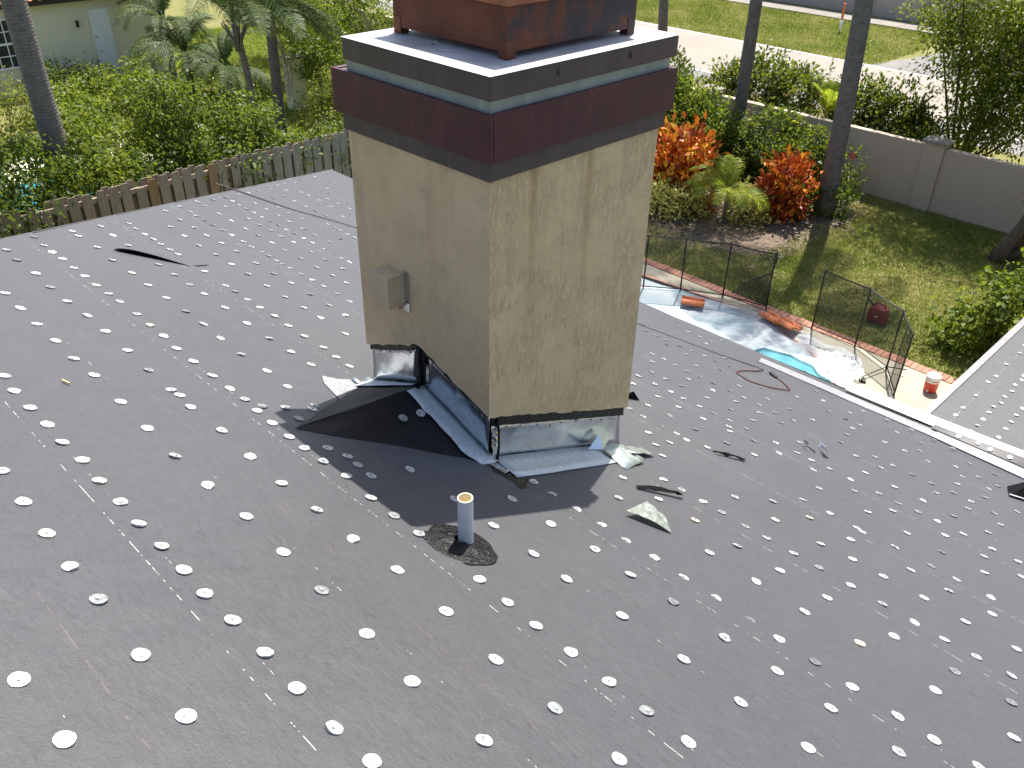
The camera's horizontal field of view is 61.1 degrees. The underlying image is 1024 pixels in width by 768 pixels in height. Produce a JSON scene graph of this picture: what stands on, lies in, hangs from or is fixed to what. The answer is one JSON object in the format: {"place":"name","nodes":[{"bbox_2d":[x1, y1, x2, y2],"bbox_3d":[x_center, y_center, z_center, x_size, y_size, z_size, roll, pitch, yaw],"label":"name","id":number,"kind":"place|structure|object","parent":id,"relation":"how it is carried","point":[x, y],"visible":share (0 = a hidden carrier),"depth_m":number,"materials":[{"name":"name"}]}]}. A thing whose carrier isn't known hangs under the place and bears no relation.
{"place":"outdoors","nodes":[
{"label":"outdoors","id":0,"kind":"place"},
{"bbox_2d":[1,180,89,210],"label":"neighbour pool water","id":1,"kind":"structure","parent":0,"point":[30,192],"depth_m":20.52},
{"bbox_2d":[56,22,345,173],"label":"garden grass","id":2,"kind":"structure","parent":0,"point":[250,46],"depth_m":29.39,"materials":[{"name":"green plant"}]},
{"bbox_2d":[0,0,1023,378],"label":"ground","id":3,"kind":"structure","parent":0,"point":[176,8],"depth_m":18.03,"materials":[{"name":"green plant"}]},
{"bbox_2d":[0,66,37,151],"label":"sparse bush","id":4,"kind":"object","parent":3,"relation":"on","point":[9,114],"visible":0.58,"depth_m":22.45,"materials":[{"name":"green plant"}]},
{"bbox_2d":[0,0,80,192],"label":"palm tree","id":5,"kind":"object","parent":3,"relation":"on","point":[23,35],"visible":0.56,"depth_m":15.28,"materials":[{"name":"grey plant"}]},
{"bbox_2d":[0,125,97,237],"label":"ficus bush","id":6,"kind":"object","parent":3,"relation":"on","point":[11,201],"visible":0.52,"depth_m":15.31,"materials":[{"name":"green plant"}]},
{"bbox_2d":[18,51,122,95],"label":"hedge","id":7,"kind":"object","parent":3,"relation":"on","point":[56,78],"visible":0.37,"depth_m":27.09,"materials":[{"name":"green plant"}]},
{"bbox_2d":[2,138,163,186],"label":"neighbour pool deck","id":8,"kind":"structure","parent":3,"relation":"on","point":[32,159],"depth_m":21.83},
{"bbox_2d":[0,0,168,98],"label":"neighbour house","id":9,"kind":"structure","parent":3,"relation":"on","point":[69,29],"depth_m":27.78,"materials":[{"name":"paint"}]},
{"bbox_2d":[0,18,18,70],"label":"window","id":10,"kind":"structure","parent":9,"relation":"in","point":[8,59],"depth_m":26.50,"materials":[{"name":"white glass"}]},
{"bbox_2d":[86,6,122,75],"bbox_3d":[-13.300,-11.151,28.374,0.710,2.150,0.082,-28,43,-37],"label":"door","id":11,"kind":"structure","parent":9,"relation":"in","point":[99,19],"depth_m":28.28,"materials":[{"name":"white paint"}]},
{"bbox_2d":[19,52,173,138],"bbox_3d":[-11.030,-7.701,23.442,2.362,2.078,4.437,22,38,29],"label":"lime bush","id":12,"kind":"object","parent":3,"relation":"on","point":[71,94],"visible":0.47,"depth_m":23.12,"materials":[{"name":"green plant"}]},
{"bbox_2d":[19,93,191,201],"bbox_3d":[-7.989,-4.120,17.206,3.466,2.964,3.117,-28,43,-37],"label":"ficus bush","id":13,"kind":"object","parent":3,"relation":"on","point":[106,166],"visible":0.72,"depth_m":16.62,"materials":[{"name":"green plant"}]},
{"bbox_2d":[113,0,213,81],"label":"dwarf palm","id":14,"kind":"object","parent":3,"relation":"on","point":[162,4],"visible":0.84,"depth_m":27.17,"materials":[{"name":"green plant"}]},
{"bbox_2d":[0,129,352,237],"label":"wooden fence","id":15,"kind":"object","parent":3,"relation":"on","point":[179,184],"visible":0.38,"depth_m":16.86,"materials":[{"name":"brown wood"}]},
{"bbox_2d":[127,11,240,92],"bbox_3d":[-10.348,-10.323,27.313,3.140,2.275,3.326,3,33,4],"label":"dwarf palm","id":16,"kind":"object","parent":3,"relation":"on","point":[170,44],"visible":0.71,"depth_m":26.70,"materials":[{"name":"green plant"}]},
{"bbox_2d":[115,45,323,192],"bbox_3d":[-6.006,-5.121,18.240,3.642,3.602,3.204,-28,43,-37],"label":"ficus bush","id":17,"kind":"object","parent":3,"relation":"on","point":[228,140],"visible":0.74,"depth_m":17.67,"materials":[{"name":"green plant"}]},
{"bbox_2d":[168,28,272,100],"bbox_3d":[-9.140,-9.849,27.279,3.181,2.201,3.365,-28,43,-37],"label":"dwarf palm","id":18,"kind":"object","parent":3,"relation":"on","point":[224,45],"visible":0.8,"depth_m":26.99,"materials":[{"name":"green plant"}]},
{"bbox_2d":[128,0,343,121],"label":"palm tree","id":19,"kind":"object","parent":3,"relation":"on","point":[286,8],"visible":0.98,"depth_m":20.56,"materials":[{"name":"green plant"}]},
{"bbox_2d":[264,11,294,136],"bbox_3d":[-6.159,-9.349,22.360,5.164,6.166,5.110,-2,33,-5],"label":"palm tree","id":20,"kind":"object","parent":3,"relation":"on","point":[274,64],"visible":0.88,"depth_m":23.25,"materials":[{"name":"grey plant"}]},
{"bbox_2d":[279,53,308,110],"bbox_3d":[-6.541,-9.107,26.204,0.600,1.560,0.500,-28,43,-37],"label":"gate post","id":21,"kind":"object","parent":3,"relation":"on","point":[298,85],"visible":0.46,"depth_m":26.11,"materials":[{"name":"grey concrete"}]},
{"bbox_2d":[260,107,351,168],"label":"fence vine","id":22,"kind":"object","parent":3,"relation":"on","point":[322,132],"visible":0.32,"depth_m":18.88,"materials":[{"name":"green plant"}]},
{"bbox_2d":[262,0,361,110],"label":"garden tree","id":23,"kind":"object","parent":3,"relation":"on","point":[318,53],"visible":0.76,"depth_m":25.72,"materials":[{"name":"green plant"}]},
{"bbox_2d":[286,60,344,138],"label":"thin shrub","id":24,"kind":"object","parent":3,"relation":"on","point":[326,95],"visible":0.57,"depth_m":23.62,"materials":[{"name":"green plant"}]},
{"bbox_2d":[256,0,390,43],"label":"garden tree","id":25,"kind":"object","parent":3,"relation":"on","point":[388,1],"visible":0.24,"depth_m":31.05,"materials":[{"name":"green plant"}]},
{"bbox_2d":[262,0,393,72],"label":"garden tree","id":26,"kind":"object","parent":3,"relation":"on","point":[352,14],"visible":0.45,"depth_m":28.78,"materials":[{"name":"green plant"}]},
{"bbox_2d":[0,169,1023,767],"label":"house","id":27,"kind":"structure","parent":3,"relation":"on","point":[222,507],"depth_m":3.20,"materials":[{"name":"fabric"}]},
{"bbox_2d":[322,376,358,398],"bbox_3d":[-0.779,0.040,4.284,0.257,0.129,0.350,-13,36,-21],"label":"cement patch","id":28,"kind":"object","parent":27,"relation":"on","point":[339,388],"visible":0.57,"depth_m":4.30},
{"bbox_2d":[423,493,497,564],"bbox_3d":[-0.184,0.529,3.070,0.236,0.297,0.289,-28,43,-37],"label":"vent pipe","id":29,"kind":"object","parent":27,"relation":"on","point":[470,546],"visible":0.99,"depth_m":3.05,"materials":[{"name":"plastic"}]},
{"bbox_2d":[214,183,789,390],"bbox_3d":[-0.184,-1.097,8.795,6.095,1.250,0.845,14,35,19],"label":"extension cord","id":30,"kind":"object","parent":27,"relation":"on","point":[773,374],"visible":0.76,"depth_m":8.74,"materials":[{"name":"orange rubber"}]},
{"bbox_2d":[330,0,679,487],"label":"chimney","id":31,"kind":"object","parent":27,"relation":"on","point":[502,152],"visible":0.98,"depth_m":3.64,"materials":[{"name":"paint"}]},
{"bbox_2d":[629,391,639,400],"bbox_3d":[0.793,0.071,5.870,0.126,0.068,0.084,-8,34,-14],"label":"felt corner","id":32,"kind":"object","parent":27,"relation":"on","point":[632,395],"visible":0.62,"depth_m":5.84,"materials":[{"name":"black fabric"}]},
{"bbox_2d":[627,501,670,532],"bbox_3d":[0.627,0.573,3.866,0.138,0.058,0.211,-52,60,-51],"label":"metal offcut","id":33,"kind":"object","parent":27,"relation":"on","point":[647,510],"visible":1,"depth_m":3.85,"materials":[{"name":"silver metal"}]},
{"bbox_2d":[636,485,682,494],"bbox_3d":[0.725,0.523,4.243,0.243,0.081,0.033,-2,33,-5],"label":"felt strip","id":34,"kind":"object","parent":27,"relation":"on","point":[654,488],"visible":1,"depth_m":4.23,"materials":[{"name":"black fabric"}]},
{"bbox_2d":[712,450,745,459],"bbox_3d":[1.310,0.436,5.238,0.231,0.075,0.032,0,33,-2],"label":"felt strip","id":35,"kind":"object","parent":27,"relation":"on","point":[725,454],"visible":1,"depth_m":5.23,"materials":[{"name":"black fabric"}]},
{"bbox_2d":[818,443,827,452],"bbox_3d":[2.167,0.443,6.039,0.043,0.130,0.200,2,33,1],"label":"metal offcut","id":36,"kind":"object","parent":27,"relation":"on","point":[821,445],"visible":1,"depth_m":6.07,"materials":[{"name":"silver metal"}]},
{"bbox_2d":[1007,482,1023,499],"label":"flashing boot","id":37,"kind":"object","parent":27,"relation":"on","point":[1016,490],"visible":1,"depth_m":6.60,"materials":[{"name":"black"}]},
{"bbox_2d":[246,0,1023,232],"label":"garden wall","id":38,"kind":"structure","parent":3,"relation":"on","point":[935,174],"depth_m":20.02,"materials":[{"name":"paint"}]},
{"bbox_2d":[658,0,668,31],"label":"palm tree","id":39,"kind":"object","parent":3,"relation":"on","point":[663,16],"visible":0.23,"depth_m":25.30,"materials":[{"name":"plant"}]},
{"bbox_2d":[647,166,859,255],"bbox_3d":[3.460,-5.260,21.997,5.896,0.024,11.067,-28,43,-37],"label":"planting bed","id":40,"kind":"object","parent":3,"relation":"on","point":[714,235],"visible":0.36,"depth_m":19.19,"materials":[{"name":"soil"}]},
{"bbox_2d":[649,173,692,221],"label":"variegated shrub","id":41,"kind":"object","parent":40,"relation":"on","point":[654,193],"visible":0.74,"depth_m":19.53,"materials":[{"name":"green plant"}]},
{"bbox_2d":[655,45,707,153],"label":"hedge bush","id":42,"kind":"object","parent":40,"relation":"on","point":[684,85],"visible":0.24,"depth_m":21.96,"materials":[{"name":"green plant"}]},
{"bbox_2d":[654,173,718,227],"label":"variegated shrub","id":43,"kind":"object","parent":40,"relation":"on","point":[685,206],"visible":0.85,"depth_m":19.49,"materials":[{"name":"green plant"}]},
{"bbox_2d":[652,110,730,212],"bbox_3d":[3.894,-5.244,20.086,2.316,2.137,2.101,15,36,21],"label":"croton bush","id":44,"kind":"object","parent":40,"relation":"on","point":[673,160],"visible":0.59,"depth_m":19.86,"materials":[{"name":"orange plant"}]},
{"bbox_2d":[672,82,750,174],"bbox_3d":[5.063,-6.484,21.974,1.946,2.207,2.542,-5,34,-10],"label":"hedge bush","id":45,"kind":"object","parent":40,"relation":"on","point":[721,112],"visible":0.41,"depth_m":21.56,"materials":[{"name":"green plant"}]},
{"bbox_2d":[687,154,770,220],"bbox_3d":[4.768,-4.220,19.242,2.058,1.332,1.981,-28,43,-37],"label":"palm","id":46,"kind":"object","parent":40,"relation":"on","point":[729,179],"visible":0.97,"depth_m":18.98,"materials":[{"name":"green plant"}]},
{"bbox_2d":[733,0,762,153],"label":"palm tree","id":47,"kind":"object","parent":40,"relation":"on","point":[748,53],"visible":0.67,"depth_m":21.59,"materials":[{"name":"grey plant"}]},
{"bbox_2d":[716,175,780,229],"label":"variegated shrub","id":48,"kind":"object","parent":40,"relation":"on","point":[731,208],"visible":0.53,"depth_m":19.39,"materials":[{"name":"green plant"}]},
{"bbox_2d":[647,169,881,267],"bbox_3d":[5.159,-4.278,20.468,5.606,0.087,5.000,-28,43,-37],"label":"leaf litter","id":49,"kind":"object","parent":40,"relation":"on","point":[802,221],"visible":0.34,"depth_m":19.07,"materials":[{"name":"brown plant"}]},
{"bbox_2d":[710,96,830,189],"bbox_3d":[6.365,-5.952,21.242,2.595,2.166,3.224,-28,43,-37],"label":"bush","id":50,"kind":"object","parent":40,"relation":"on","point":[787,134],"visible":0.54,"depth_m":21.00,"materials":[{"name":"green plant"}]},
{"bbox_2d":[745,143,824,225],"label":"croton bush","id":51,"kind":"object","parent":40,"relation":"on","point":[779,177],"visible":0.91,"depth_m":19.29,"materials":[{"name":"orange plant"}]},
{"bbox_2d":[784,177,864,224],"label":"shrub","id":52,"kind":"object","parent":40,"relation":"on","point":[846,194],"visible":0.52,"depth_m":19.68,"materials":[{"name":"green plant"}]},
{"bbox_2d":[814,0,873,217],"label":"palm tree","id":53,"kind":"object","parent":40,"relation":"on","point":[847,92],"visible":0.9,"depth_m":18.64,"materials":[{"name":"grey plant"}]},
{"bbox_2d":[816,142,872,205],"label":"hibiscus shrub","id":54,"kind":"object","parent":40,"relation":"on","point":[847,175],"visible":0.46,"depth_m":20.06,"materials":[{"name":"green plant"}]},
{"bbox_2d":[694,39,835,117],"bbox_3d":[6.908,-7.945,23.707,4.200,2.846,2.348,21,38,28],"label":"hedge bush","id":55,"kind":"object","parent":3,"relation":"on","point":[782,85],"visible":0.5,"depth_m":23.11,"materials":[{"name":"green plant"}]},
{"bbox_2d":[642,257,956,410],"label":"pool deck","id":56,"kind":"structure","parent":3,"relation":"on","point":[910,391],"depth_m":14.75,"materials":[{"name":"concrete"}]},
{"bbox_2d":[641,234,778,308],"bbox_3d":[2.887,-2.154,16.089,3.850,1.136,0.419,7,33,9],"label":"pool fence","id":57,"kind":"object","parent":56,"relation":"on","point":[732,243],"visible":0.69,"depth_m":15.94,"materials":[{"name":"black metal"}]},
{"bbox_2d":[639,278,864,387],"bbox_3d":[3.523,-1.065,15.294,5.414,0.174,1.995,21,38,28],"label":"plastic sheet","id":58,"kind":"object","parent":56,"relation":"on","point":[750,329],"visible":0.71,"depth_m":15.23,"materials":[{"name":"white plastic"}]},
{"bbox_2d":[681,295,704,307],"bbox_3d":[3.329,-1.521,15.962,0.420,0.130,0.310,12,40,10],"label":"roof tile","id":59,"kind":"object","parent":58,"relation":"on","point":[693,301],"visible":1,"depth_m":15.88,"materials":[{"name":"ceramic"}]},
{"bbox_2d":[758,310,782,323],"bbox_3d":[4.654,-1.190,15.495,0.310,0.130,0.420,-20,42,-29],"label":"roof tile","id":60,"kind":"object","parent":58,"relation":"on","point":[770,316],"visible":0.8,"depth_m":15.50,"materials":[{"name":"ceramic"}]},
{"bbox_2d":[774,317,802,330],"bbox_3d":[4.852,-1.051,15.231,0.310,0.130,0.420,-20,42,-29],"label":"roof tile","id":61,"kind":"object","parent":58,"relation":"on","point":[788,324],"visible":1,"depth_m":15.21,"materials":[{"name":"ceramic"}]},
{"bbox_2d":[811,269,913,395],"bbox_3d":[5.688,-0.881,14.208,0.823,1.165,2.233,-16,37,-24],"label":"pool fence","id":62,"kind":"object","parent":56,"relation":"on","point":[863,380],"visible":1,"depth_m":14.16,"materials":[{"name":"black metal"}]},
{"bbox_2d":[923,372,941,392],"bbox_3d":[6.623,-0.021,13.686,0.230,0.292,0.220,-28,43,-37],"label":"bucket","id":63,"kind":"object","parent":56,"relation":"on","point":[932,381],"visible":1,"depth_m":13.62,"materials":[{"name":"red plastic"}]},
{"bbox_2d":[814,80,861,118],"bbox_3d":[8.115,-6.533,22.110,1.419,2.218,1.147,-28,43,-37],"label":"young palm","id":64,"kind":"object","parent":3,"relation":"on","point":[829,93],"visible":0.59,"depth_m":21.70,"materials":[{"name":"green plant"}]},
{"bbox_2d":[838,3,845,31],"bbox_3d":[14.354,-15.907,37.719,0.098,1.200,0.102,-28,43,-37],"label":"marker post","id":65,"kind":"object","parent":3,"relation":"on","point":[842,17],"visible":1,"depth_m":37.68,"materials":[{"name":"white paint"}]},
{"bbox_2d":[866,299,889,325],"bbox_3d":[6.587,-1.312,15.660,0.237,0.408,0.408,-28,43,-37],"label":"fuel can","id":66,"kind":"object","parent":3,"relation":"on","point":[878,314],"visible":0.98,"depth_m":15.58,"materials":[{"name":"red plastic"}]},
{"bbox_2d":[810,64,955,140],"bbox_3d":[9.200,-6.496,21.686,2.297,2.689,3.713,-28,43,-37],"label":"hedge bush","id":67,"kind":"object","parent":3,"relation":"on","point":[912,120],"visible":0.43,"depth_m":21.09,"materials":[{"name":"green plant"}]},
{"bbox_2d":[890,0,1023,163],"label":"street tree","id":68,"kind":"object","parent":3,"relation":"on","point":[995,77],"visible":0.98,"depth_m":20.65,"materials":[{"name":"green plant"}]},
{"bbox_2d":[920,247,1023,361],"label":"corner shrub","id":69,"kind":"object","parent":3,"relation":"on","point":[996,327],"visible":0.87,"depth_m":14.44,"materials":[{"name":"green plant"}]},
{"bbox_2d":[986,197,1023,263],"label":"tree trunk","id":70,"kind":"object","parent":3,"relation":"on","point":[1007,246],"visible":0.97,"depth_m":17.80,"materials":[{"name":"brown plant"}]},
{"bbox_2d":[349,0,1023,155],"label":"road shoulder","id":71,"kind":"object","parent":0,"point":[1014,146],"depth_m":27.90},
{"bbox_2d":[379,0,1023,142],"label":"road","id":72,"kind":"structure","parent":0,"point":[700,48],"depth_m":33.09,"materials":[{"name":"grey asphalt"}]},
{"bbox_2d":[646,279,830,381],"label":"pool water","id":73,"kind":"structure","parent":0,"point":[790,360],"depth_m":14.52,"materials":[{"name":"blue liquid"}]},
{"bbox_2d":[635,0,947,64],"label":"verge grass","id":74,"kind":"structure","parent":0,"point":[739,12],"depth_m":38.45,"materials":[{"name":"green plant"}]},
{"bbox_2d":[644,191,1023,377],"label":"lawn grass","id":75,"kind":"structure","parent":0,"point":[883,207],"depth_m":17.61,"materials":[{"name":"green plant"}]},
{"bbox_2d":[722,0,948,35],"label":"sidewalk","id":76,"kind":"structure","parent":0,"point":[848,17],"depth_m":41.43,"materials":[{"name":"concrete"}]},
{"bbox_2d":[773,0,1010,34],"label":"street wall","id":77,"kind":"structure","parent":0,"point":[883,8],"depth_m":41.04,"materials":[{"name":"grey concrete"}]},
{"bbox_2d":[870,42,1021,85],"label":"driveway","id":78,"kind":"structure","parent":0,"point":[897,64],"depth_m":32.97,"materials":[{"name":"grey concrete"}]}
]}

